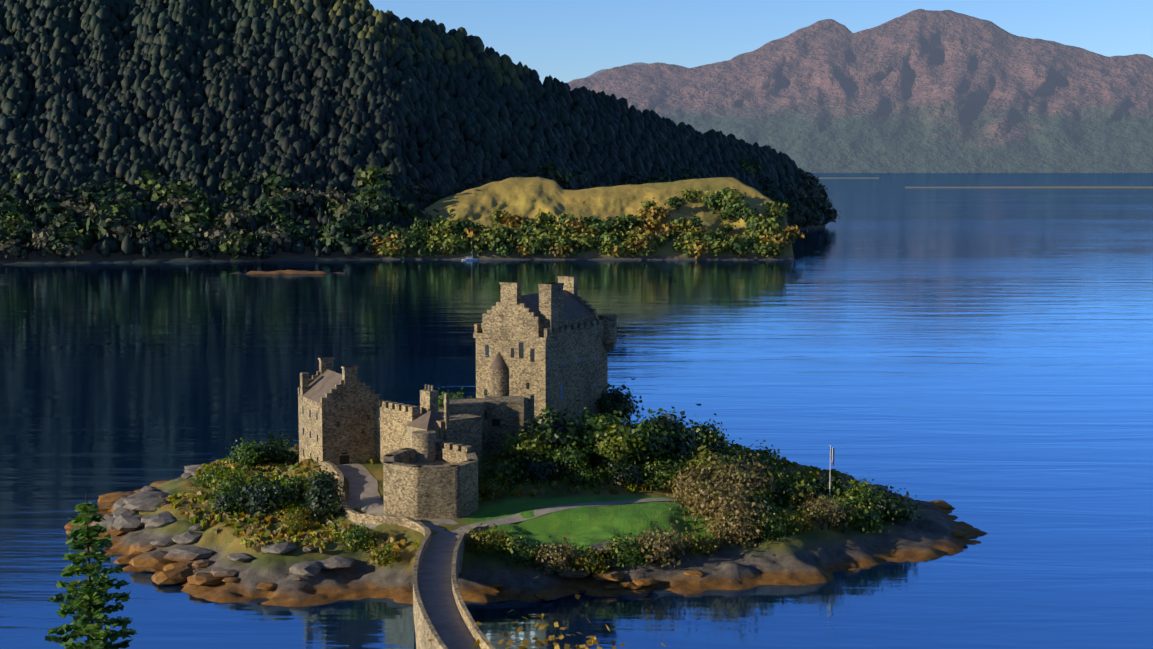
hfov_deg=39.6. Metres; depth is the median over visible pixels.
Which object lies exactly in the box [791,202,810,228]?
hill shore tree
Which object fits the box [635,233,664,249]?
peninsula tree
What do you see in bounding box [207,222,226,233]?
hill shore tree
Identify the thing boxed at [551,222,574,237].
peninsula tree
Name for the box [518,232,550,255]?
peninsula tree
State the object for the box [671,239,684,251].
peninsula tree
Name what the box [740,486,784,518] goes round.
island plant
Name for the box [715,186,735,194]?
peninsula tree
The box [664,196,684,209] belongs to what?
peninsula tree
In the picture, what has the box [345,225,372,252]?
hill shore tree
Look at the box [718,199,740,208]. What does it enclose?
peninsula tree
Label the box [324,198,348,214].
hill shore tree
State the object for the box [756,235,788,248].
peninsula tree
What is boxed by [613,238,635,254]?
peninsula tree
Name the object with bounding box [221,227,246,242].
hill shore tree
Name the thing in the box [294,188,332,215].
hill shore tree
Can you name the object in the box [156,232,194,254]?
hill shore tree
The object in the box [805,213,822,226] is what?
hill shore tree
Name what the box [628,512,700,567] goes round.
island plant
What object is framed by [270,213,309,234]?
hill shore tree
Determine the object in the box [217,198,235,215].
hill shore tree
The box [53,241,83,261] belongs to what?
hill shore tree
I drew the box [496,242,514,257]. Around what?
peninsula tree
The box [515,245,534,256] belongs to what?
peninsula tree
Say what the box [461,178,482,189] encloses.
hill shore tree
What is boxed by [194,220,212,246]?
hill shore tree
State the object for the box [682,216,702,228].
peninsula tree
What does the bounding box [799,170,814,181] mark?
hill shore tree
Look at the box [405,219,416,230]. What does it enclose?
hill shore tree
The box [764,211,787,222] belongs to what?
peninsula tree
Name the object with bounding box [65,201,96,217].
hill shore tree
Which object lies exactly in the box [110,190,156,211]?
hill shore tree
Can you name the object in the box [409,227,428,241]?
peninsula tree
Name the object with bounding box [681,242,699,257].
peninsula tree
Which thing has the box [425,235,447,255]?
peninsula tree
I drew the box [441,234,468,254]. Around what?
peninsula tree
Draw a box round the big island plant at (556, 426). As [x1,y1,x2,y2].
[516,399,587,461]
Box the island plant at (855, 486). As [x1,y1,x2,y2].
[839,472,882,502]
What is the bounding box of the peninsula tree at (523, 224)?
[519,219,542,228]
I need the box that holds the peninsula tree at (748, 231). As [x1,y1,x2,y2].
[742,228,762,234]
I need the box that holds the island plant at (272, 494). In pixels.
[234,467,306,515]
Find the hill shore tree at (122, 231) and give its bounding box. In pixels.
[99,215,137,242]
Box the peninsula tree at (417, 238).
[403,232,426,253]
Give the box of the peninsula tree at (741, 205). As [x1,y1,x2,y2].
[729,200,749,217]
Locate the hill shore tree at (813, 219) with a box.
[803,209,820,227]
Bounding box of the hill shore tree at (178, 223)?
[166,221,196,230]
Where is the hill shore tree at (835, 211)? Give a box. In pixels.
[828,203,840,222]
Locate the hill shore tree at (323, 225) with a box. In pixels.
[319,223,346,232]
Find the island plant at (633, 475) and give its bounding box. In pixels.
[593,456,653,487]
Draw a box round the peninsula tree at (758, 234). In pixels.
[746,226,764,241]
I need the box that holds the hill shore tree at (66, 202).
[55,192,90,211]
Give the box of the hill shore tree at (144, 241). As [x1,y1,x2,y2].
[130,219,173,255]
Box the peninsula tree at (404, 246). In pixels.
[396,234,416,257]
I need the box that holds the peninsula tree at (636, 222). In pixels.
[627,211,647,227]
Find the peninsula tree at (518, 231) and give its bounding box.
[509,227,527,235]
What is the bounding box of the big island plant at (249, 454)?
[225,438,269,468]
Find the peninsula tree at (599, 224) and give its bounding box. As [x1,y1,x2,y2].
[589,219,611,232]
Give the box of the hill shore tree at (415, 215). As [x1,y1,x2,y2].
[400,209,432,221]
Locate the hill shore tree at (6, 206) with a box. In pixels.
[0,192,34,217]
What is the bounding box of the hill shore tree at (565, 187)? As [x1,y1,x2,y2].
[559,181,570,189]
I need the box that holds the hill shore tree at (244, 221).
[234,209,247,230]
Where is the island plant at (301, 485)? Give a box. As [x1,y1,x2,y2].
[275,469,315,504]
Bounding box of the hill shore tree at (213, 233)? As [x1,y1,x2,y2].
[198,225,231,253]
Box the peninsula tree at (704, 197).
[697,189,719,207]
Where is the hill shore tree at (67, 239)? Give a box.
[42,226,86,255]
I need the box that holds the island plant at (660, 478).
[635,455,687,491]
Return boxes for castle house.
[298,357,379,464]
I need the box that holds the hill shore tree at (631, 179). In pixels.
[619,168,641,184]
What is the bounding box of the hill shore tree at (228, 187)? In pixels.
[218,170,249,194]
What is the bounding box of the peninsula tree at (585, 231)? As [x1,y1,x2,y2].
[573,228,600,237]
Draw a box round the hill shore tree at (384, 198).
[363,189,403,217]
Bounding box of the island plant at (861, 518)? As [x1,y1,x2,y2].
[836,496,893,534]
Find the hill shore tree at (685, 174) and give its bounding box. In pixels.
[672,169,696,179]
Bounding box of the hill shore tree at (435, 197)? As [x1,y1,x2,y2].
[431,193,443,202]
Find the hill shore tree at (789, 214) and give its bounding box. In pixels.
[780,198,796,222]
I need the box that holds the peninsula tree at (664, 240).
[653,233,669,245]
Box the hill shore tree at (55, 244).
[39,226,89,255]
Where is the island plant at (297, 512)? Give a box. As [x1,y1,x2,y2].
[276,500,317,524]
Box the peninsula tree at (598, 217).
[589,215,600,224]
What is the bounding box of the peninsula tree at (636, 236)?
[623,231,652,241]
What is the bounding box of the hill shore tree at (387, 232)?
[367,222,406,240]
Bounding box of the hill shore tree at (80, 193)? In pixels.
[66,183,93,205]
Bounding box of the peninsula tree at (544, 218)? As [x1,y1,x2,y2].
[529,208,556,225]
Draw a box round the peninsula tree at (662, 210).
[650,205,673,219]
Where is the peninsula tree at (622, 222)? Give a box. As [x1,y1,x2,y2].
[606,216,632,231]
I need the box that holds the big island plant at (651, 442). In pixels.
[614,418,675,466]
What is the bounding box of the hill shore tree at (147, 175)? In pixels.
[135,169,162,190]
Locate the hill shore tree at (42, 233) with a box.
[31,225,61,253]
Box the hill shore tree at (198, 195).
[176,187,212,206]
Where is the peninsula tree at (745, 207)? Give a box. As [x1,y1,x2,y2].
[730,203,750,216]
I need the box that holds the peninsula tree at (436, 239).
[431,235,443,248]
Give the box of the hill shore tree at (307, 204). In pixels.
[294,193,310,211]
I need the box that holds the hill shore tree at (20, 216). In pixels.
[1,212,36,228]
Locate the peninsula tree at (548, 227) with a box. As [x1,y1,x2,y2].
[527,221,554,238]
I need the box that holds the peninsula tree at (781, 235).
[777,231,790,243]
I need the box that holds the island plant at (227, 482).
[201,462,265,499]
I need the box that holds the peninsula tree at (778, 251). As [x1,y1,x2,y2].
[761,243,783,257]
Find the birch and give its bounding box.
[428,576,664,648]
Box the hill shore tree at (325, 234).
[318,230,345,245]
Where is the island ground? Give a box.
[104,444,987,606]
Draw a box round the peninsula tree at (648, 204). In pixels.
[639,197,657,210]
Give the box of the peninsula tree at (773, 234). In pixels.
[762,230,781,239]
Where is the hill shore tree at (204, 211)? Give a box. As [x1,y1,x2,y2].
[174,198,224,222]
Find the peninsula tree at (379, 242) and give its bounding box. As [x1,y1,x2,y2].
[366,235,397,253]
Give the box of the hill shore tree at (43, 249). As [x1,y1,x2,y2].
[26,237,55,256]
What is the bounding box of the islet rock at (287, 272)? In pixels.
[230,270,346,274]
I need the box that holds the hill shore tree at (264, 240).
[252,228,284,246]
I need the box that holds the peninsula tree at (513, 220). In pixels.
[500,213,527,227]
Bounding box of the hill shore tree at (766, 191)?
[761,187,772,197]
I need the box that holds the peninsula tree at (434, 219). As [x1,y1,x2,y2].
[425,217,441,227]
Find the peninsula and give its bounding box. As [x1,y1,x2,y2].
[379,177,793,259]
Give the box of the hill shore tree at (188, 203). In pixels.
[181,194,212,214]
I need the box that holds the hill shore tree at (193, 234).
[171,221,197,247]
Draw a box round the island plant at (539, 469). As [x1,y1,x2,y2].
[514,451,567,483]
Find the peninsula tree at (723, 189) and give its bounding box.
[719,187,738,194]
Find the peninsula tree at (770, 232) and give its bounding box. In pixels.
[766,227,784,236]
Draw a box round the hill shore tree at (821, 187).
[815,183,827,196]
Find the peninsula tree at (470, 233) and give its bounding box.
[464,227,481,242]
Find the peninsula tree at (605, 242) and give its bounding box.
[599,234,619,252]
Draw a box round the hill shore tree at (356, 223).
[346,219,359,227]
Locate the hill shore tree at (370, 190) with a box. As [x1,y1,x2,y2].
[351,177,392,200]
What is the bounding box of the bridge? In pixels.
[413,531,494,648]
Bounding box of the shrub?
[300,465,345,521]
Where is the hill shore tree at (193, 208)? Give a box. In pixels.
[179,197,202,214]
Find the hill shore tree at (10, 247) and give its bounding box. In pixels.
[0,237,30,260]
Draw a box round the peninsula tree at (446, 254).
[433,242,450,256]
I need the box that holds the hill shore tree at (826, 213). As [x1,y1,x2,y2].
[823,209,831,220]
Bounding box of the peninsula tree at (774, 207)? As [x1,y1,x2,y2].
[761,201,787,215]
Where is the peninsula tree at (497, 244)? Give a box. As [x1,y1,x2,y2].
[485,241,498,252]
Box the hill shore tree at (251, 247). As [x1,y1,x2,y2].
[242,234,266,257]
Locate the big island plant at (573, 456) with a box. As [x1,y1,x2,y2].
[546,442,598,472]
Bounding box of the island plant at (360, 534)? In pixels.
[332,517,378,549]
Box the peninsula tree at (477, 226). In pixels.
[469,220,486,230]
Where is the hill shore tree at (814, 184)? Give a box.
[803,174,818,189]
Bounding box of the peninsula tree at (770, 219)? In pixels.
[747,213,779,227]
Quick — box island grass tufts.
[154,439,843,555]
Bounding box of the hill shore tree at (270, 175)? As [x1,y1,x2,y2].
[257,165,289,191]
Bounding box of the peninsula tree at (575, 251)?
[563,245,581,257]
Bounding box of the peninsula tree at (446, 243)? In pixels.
[437,234,459,253]
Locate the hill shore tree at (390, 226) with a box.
[387,223,405,229]
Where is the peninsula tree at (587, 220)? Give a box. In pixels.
[579,215,601,227]
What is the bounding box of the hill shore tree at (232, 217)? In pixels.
[219,206,257,231]
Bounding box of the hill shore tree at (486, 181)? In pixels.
[476,178,491,185]
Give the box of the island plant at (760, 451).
[735,440,788,470]
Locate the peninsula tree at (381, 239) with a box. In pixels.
[373,234,397,247]
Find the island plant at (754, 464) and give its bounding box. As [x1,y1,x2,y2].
[726,446,774,480]
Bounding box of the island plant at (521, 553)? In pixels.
[492,528,545,568]
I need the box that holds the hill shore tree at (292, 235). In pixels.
[287,225,306,244]
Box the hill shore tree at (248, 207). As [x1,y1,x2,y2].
[242,203,266,210]
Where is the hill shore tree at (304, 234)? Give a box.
[293,225,320,246]
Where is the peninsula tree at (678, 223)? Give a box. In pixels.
[669,217,687,231]
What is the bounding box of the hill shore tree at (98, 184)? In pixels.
[93,179,114,189]
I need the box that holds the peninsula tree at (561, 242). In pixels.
[543,234,572,255]
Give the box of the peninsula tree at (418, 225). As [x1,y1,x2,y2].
[408,218,431,230]
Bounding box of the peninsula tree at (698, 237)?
[690,233,702,242]
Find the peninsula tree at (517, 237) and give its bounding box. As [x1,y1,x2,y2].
[500,229,526,247]
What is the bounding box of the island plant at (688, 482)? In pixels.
[656,450,724,505]
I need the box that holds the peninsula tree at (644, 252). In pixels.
[639,246,652,257]
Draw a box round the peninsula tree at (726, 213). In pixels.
[715,205,740,221]
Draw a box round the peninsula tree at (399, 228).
[391,226,410,234]
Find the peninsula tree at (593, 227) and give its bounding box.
[582,223,607,244]
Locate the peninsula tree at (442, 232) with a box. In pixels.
[426,225,452,241]
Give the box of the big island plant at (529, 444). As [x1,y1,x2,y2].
[497,427,555,470]
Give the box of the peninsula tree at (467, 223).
[454,218,477,235]
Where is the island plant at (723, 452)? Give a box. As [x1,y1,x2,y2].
[690,436,763,474]
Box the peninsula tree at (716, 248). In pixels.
[703,237,732,256]
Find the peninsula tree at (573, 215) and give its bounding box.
[559,213,580,223]
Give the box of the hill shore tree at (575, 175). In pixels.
[571,170,587,181]
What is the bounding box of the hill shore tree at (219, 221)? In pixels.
[211,216,233,225]
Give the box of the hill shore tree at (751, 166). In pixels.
[743,159,760,173]
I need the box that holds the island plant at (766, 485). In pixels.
[743,465,791,505]
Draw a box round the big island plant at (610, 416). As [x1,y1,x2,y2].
[561,409,643,430]
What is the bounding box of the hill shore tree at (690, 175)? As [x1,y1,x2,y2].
[676,169,703,178]
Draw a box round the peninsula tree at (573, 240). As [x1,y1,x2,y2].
[567,231,585,250]
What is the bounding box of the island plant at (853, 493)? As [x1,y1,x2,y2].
[827,479,892,517]
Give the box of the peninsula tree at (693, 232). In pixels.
[683,227,703,236]
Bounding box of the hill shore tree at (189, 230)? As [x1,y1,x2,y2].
[163,225,202,244]
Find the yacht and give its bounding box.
[462,256,478,259]
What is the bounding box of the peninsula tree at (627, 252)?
[620,240,643,255]
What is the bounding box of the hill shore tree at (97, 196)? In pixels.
[72,178,114,203]
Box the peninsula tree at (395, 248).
[378,238,403,255]
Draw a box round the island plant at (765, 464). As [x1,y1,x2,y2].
[745,449,787,476]
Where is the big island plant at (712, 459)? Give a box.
[684,448,740,474]
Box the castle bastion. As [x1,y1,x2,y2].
[383,441,477,519]
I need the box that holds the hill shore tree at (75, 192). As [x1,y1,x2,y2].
[65,185,95,204]
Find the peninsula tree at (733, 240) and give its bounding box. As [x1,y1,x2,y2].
[722,235,745,245]
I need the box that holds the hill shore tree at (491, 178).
[482,172,497,182]
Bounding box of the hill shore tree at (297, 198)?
[257,188,304,209]
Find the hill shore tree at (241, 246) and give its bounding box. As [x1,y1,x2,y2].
[225,231,254,256]
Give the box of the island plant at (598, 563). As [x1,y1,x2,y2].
[557,540,616,573]
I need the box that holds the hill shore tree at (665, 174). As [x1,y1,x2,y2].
[658,171,673,182]
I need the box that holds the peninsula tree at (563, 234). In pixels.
[547,228,570,239]
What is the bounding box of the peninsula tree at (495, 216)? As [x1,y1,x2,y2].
[485,207,510,223]
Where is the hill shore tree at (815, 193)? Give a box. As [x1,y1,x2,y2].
[808,188,824,197]
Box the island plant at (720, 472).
[674,438,763,493]
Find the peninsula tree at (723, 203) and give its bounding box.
[721,196,743,209]
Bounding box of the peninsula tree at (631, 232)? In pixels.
[619,226,643,240]
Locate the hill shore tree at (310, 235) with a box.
[301,228,322,246]
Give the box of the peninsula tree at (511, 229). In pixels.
[494,226,515,238]
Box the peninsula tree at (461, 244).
[444,232,468,254]
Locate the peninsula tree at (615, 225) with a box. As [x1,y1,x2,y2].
[611,221,628,233]
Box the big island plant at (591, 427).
[554,407,620,464]
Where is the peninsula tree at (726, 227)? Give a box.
[720,223,736,232]
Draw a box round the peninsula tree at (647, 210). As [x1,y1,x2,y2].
[636,207,658,216]
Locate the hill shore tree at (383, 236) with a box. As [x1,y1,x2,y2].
[372,228,403,240]
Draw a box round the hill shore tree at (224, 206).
[216,201,247,217]
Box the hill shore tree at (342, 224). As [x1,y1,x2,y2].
[318,211,354,245]
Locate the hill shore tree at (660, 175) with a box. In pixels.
[658,168,671,181]
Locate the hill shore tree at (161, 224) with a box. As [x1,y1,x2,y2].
[134,220,175,238]
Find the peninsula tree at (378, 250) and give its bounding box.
[369,247,386,256]
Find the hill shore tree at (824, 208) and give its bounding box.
[817,202,827,211]
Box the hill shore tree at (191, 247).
[186,237,210,255]
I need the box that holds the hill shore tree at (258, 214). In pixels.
[242,207,267,227]
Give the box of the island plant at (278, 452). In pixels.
[250,431,298,465]
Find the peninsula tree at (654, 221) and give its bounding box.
[633,212,665,231]
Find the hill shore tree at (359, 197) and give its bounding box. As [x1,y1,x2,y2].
[354,192,385,209]
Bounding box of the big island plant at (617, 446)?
[584,419,653,469]
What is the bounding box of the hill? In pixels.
[0,1,824,264]
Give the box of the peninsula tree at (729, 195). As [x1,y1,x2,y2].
[719,187,745,202]
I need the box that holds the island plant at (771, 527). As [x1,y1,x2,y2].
[748,506,795,540]
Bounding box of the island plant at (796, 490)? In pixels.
[770,471,839,509]
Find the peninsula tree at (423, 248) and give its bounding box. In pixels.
[413,237,435,257]
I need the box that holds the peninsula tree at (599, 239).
[593,232,610,252]
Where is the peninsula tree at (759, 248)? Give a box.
[750,238,780,255]
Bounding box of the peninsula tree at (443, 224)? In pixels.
[435,216,461,235]
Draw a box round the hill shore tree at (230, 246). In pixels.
[217,229,263,259]
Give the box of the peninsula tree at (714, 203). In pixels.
[704,194,723,213]
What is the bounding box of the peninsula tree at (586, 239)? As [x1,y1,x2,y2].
[571,230,597,251]
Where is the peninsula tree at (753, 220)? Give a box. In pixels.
[745,217,761,229]
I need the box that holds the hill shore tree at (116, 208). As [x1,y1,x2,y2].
[89,204,127,219]
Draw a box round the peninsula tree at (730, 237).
[727,233,738,241]
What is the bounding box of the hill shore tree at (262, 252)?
[250,242,278,259]
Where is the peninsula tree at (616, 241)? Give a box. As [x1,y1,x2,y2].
[601,232,631,256]
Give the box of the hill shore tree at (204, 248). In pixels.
[192,234,222,257]
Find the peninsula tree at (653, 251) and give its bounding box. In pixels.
[641,246,658,254]
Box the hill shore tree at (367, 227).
[359,220,374,231]
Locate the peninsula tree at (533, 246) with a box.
[516,241,541,256]
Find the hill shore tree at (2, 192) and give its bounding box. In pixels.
[0,190,10,198]
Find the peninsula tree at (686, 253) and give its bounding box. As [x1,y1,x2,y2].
[682,247,696,257]
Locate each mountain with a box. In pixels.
[567,9,1152,172]
[588,62,686,76]
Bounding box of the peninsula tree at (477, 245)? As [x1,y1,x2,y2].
[466,232,490,253]
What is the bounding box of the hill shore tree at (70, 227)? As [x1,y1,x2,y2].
[49,209,86,233]
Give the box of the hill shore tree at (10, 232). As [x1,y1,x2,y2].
[8,226,30,240]
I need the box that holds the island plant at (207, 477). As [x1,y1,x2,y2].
[190,459,237,488]
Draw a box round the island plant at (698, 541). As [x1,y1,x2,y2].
[678,527,719,555]
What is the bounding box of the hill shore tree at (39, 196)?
[22,182,70,210]
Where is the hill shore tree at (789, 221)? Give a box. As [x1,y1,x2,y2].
[786,215,794,226]
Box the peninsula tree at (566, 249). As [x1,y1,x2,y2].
[549,242,572,258]
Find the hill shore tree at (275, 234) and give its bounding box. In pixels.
[252,226,291,252]
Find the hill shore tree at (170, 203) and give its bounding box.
[156,195,187,210]
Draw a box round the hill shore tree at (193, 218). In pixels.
[165,214,213,228]
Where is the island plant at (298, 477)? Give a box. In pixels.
[282,468,309,488]
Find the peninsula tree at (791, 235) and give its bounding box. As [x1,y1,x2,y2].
[778,225,807,242]
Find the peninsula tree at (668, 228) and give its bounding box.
[660,223,680,238]
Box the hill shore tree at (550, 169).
[539,161,571,182]
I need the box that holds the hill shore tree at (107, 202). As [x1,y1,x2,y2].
[89,193,121,210]
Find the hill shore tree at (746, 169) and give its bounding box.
[740,162,752,173]
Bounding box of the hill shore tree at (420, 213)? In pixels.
[403,209,429,225]
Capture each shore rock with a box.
[64,522,91,529]
[66,525,84,537]
[85,546,109,550]
[89,512,111,516]
[90,516,115,530]
[97,502,114,511]
[98,494,129,502]
[99,491,135,497]
[100,529,124,535]
[111,497,126,511]
[112,515,144,531]
[113,509,138,517]
[113,555,135,565]
[122,492,134,494]
[123,491,171,503]
[123,498,169,511]
[129,538,155,554]
[129,550,177,571]
[140,487,155,490]
[141,511,174,523]
[145,518,176,527]
[149,481,166,485]
[150,535,173,546]
[151,567,191,585]
[163,544,213,561]
[163,561,193,570]
[172,531,201,543]
[181,473,192,477]
[184,464,209,471]
[184,467,197,472]
[187,572,223,584]
[188,525,204,529]
[192,560,213,567]
[210,567,238,577]
[222,577,238,582]
[228,553,253,560]
[256,582,277,589]
[261,541,296,553]
[289,561,321,575]
[294,577,304,580]
[302,546,315,551]
[319,555,353,568]
[491,583,503,587]
[534,591,559,600]
[557,569,589,577]
[589,541,619,553]
[592,571,624,581]
[603,584,619,588]
[606,560,620,566]
[618,581,640,589]
[620,590,647,598]
[632,578,658,586]
[684,570,704,576]
[933,501,951,509]
[951,529,968,536]
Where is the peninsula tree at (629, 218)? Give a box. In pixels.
[613,213,635,229]
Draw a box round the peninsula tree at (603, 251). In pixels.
[598,242,613,254]
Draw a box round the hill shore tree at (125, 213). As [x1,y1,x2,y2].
[93,201,140,223]
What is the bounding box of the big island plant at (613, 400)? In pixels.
[594,378,649,425]
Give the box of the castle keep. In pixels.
[473,276,617,424]
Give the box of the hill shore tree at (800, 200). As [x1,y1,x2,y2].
[799,194,810,205]
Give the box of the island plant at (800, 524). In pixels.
[769,504,815,533]
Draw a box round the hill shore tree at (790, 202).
[786,198,797,212]
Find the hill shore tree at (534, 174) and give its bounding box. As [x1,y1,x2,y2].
[529,168,558,180]
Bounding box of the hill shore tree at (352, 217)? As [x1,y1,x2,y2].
[336,200,377,228]
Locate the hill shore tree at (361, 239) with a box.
[347,227,381,247]
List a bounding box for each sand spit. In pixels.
[819,177,878,178]
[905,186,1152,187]
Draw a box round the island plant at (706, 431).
[686,413,733,450]
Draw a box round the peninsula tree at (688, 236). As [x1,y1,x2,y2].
[677,229,700,242]
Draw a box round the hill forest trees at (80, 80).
[0,0,828,259]
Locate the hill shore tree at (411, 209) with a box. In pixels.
[389,196,427,217]
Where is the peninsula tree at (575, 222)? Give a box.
[559,218,585,232]
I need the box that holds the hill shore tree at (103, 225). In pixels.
[86,204,131,238]
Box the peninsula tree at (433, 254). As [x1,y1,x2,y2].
[426,244,441,258]
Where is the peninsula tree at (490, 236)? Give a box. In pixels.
[480,225,508,251]
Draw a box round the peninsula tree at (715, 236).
[701,230,726,247]
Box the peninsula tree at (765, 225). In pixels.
[755,216,774,231]
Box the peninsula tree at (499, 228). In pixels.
[483,221,511,235]
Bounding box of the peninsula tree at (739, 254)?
[732,249,749,256]
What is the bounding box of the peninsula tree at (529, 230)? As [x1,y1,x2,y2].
[515,223,542,235]
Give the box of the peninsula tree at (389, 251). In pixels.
[379,241,401,257]
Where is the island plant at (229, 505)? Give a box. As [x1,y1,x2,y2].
[206,481,254,514]
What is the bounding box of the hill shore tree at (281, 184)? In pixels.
[258,174,308,193]
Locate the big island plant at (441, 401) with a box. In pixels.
[438,387,471,408]
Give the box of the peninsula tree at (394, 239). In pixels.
[378,237,397,251]
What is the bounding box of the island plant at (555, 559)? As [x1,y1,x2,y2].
[530,528,588,574]
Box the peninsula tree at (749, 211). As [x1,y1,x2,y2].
[738,206,759,221]
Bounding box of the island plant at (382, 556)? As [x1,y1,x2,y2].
[358,540,405,566]
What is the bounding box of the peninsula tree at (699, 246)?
[684,239,708,258]
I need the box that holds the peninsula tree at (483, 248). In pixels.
[472,244,488,255]
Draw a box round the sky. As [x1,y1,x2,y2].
[369,0,1152,84]
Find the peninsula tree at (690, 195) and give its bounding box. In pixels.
[681,186,703,201]
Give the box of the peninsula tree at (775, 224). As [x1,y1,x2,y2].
[753,219,781,232]
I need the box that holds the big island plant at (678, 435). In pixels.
[625,404,708,464]
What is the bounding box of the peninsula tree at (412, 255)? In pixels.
[401,242,418,256]
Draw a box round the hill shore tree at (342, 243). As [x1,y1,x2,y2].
[324,228,362,252]
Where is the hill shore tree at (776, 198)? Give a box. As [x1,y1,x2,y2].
[769,190,791,211]
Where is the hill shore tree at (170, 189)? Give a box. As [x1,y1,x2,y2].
[148,179,200,201]
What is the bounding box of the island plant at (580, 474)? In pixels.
[560,461,605,486]
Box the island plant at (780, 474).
[763,462,811,499]
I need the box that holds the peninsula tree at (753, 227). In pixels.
[746,220,764,231]
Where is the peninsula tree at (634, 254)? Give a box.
[627,245,643,257]
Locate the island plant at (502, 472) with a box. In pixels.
[478,453,531,487]
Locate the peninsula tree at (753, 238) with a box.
[740,235,755,244]
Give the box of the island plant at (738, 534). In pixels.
[702,502,770,547]
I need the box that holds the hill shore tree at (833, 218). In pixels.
[829,211,834,221]
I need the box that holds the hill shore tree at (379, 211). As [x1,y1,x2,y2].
[364,191,405,220]
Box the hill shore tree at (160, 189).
[147,181,164,194]
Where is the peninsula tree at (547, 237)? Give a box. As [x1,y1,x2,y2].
[536,229,557,251]
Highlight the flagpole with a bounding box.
[829,445,834,497]
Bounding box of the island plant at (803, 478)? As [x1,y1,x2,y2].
[778,466,832,485]
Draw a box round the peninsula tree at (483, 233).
[478,226,505,243]
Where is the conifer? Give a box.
[45,494,136,648]
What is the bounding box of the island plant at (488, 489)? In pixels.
[478,475,508,500]
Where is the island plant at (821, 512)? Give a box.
[788,482,850,530]
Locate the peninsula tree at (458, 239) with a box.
[442,230,472,255]
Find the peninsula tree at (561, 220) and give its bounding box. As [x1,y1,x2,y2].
[557,215,575,224]
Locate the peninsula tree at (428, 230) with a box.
[420,225,438,236]
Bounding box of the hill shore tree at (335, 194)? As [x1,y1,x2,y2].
[318,188,350,204]
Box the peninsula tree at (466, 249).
[451,239,471,253]
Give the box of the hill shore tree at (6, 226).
[0,216,31,231]
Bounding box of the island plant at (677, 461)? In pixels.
[662,448,706,472]
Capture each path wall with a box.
[320,461,429,536]
[464,524,488,541]
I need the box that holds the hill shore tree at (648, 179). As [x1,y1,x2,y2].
[636,170,663,183]
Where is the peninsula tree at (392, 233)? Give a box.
[390,229,406,240]
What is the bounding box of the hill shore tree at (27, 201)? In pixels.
[25,199,36,212]
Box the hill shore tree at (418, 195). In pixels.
[404,183,430,204]
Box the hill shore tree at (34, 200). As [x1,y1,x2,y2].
[25,197,43,215]
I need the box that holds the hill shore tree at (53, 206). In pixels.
[28,192,62,224]
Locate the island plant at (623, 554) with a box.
[598,529,654,568]
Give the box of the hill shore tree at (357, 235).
[347,227,364,247]
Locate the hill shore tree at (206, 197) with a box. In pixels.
[191,195,211,208]
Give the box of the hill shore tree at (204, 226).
[178,211,216,227]
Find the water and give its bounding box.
[0,173,1152,648]
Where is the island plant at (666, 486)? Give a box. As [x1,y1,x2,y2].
[663,460,694,488]
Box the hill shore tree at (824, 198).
[820,188,832,200]
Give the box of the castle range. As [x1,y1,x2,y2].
[375,384,533,467]
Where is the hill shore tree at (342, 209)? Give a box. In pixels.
[333,199,370,220]
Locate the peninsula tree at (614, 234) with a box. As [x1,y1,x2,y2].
[609,229,624,239]
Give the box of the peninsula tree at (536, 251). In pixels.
[531,241,544,256]
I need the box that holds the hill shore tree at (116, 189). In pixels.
[91,177,138,196]
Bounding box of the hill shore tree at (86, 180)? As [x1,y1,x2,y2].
[80,177,90,182]
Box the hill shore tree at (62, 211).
[48,206,69,226]
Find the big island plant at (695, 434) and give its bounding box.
[650,418,701,459]
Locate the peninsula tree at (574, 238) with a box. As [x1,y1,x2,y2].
[567,229,583,246]
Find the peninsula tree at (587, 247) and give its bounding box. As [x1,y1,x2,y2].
[578,240,597,251]
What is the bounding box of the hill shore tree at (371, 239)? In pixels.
[366,227,380,249]
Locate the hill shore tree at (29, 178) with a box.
[9,172,39,185]
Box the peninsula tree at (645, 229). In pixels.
[636,225,658,235]
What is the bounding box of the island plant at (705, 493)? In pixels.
[669,470,738,521]
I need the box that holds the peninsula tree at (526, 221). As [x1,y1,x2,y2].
[519,218,532,226]
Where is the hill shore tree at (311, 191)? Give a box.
[297,185,320,197]
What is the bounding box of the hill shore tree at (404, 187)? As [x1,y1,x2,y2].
[400,179,418,201]
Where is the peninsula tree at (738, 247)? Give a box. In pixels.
[729,237,754,257]
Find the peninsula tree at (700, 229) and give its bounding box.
[685,226,711,235]
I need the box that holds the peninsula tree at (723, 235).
[717,229,727,237]
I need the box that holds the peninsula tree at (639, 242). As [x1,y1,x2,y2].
[632,234,657,249]
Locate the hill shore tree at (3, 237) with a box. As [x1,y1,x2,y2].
[0,224,23,245]
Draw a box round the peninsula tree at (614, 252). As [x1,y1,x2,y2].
[611,247,625,255]
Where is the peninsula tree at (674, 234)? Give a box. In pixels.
[664,228,679,241]
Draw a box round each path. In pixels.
[336,463,461,540]
[444,498,676,534]
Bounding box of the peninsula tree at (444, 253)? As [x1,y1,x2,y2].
[437,242,450,255]
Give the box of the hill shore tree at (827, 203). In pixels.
[820,199,832,207]
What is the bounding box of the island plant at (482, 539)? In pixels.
[460,519,511,553]
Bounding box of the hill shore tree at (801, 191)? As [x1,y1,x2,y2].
[791,184,808,200]
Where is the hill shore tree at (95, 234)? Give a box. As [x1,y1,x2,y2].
[86,225,101,243]
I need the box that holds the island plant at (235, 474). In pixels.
[212,467,252,487]
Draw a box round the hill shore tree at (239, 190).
[221,174,255,194]
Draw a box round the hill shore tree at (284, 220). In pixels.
[267,212,302,225]
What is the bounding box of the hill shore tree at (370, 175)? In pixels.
[355,165,391,187]
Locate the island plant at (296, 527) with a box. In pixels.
[277,515,309,535]
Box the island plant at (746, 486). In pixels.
[710,455,784,504]
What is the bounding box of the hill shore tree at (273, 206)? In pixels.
[259,191,293,213]
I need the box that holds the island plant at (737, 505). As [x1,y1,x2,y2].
[683,466,771,539]
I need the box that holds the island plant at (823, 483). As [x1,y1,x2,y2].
[799,469,859,504]

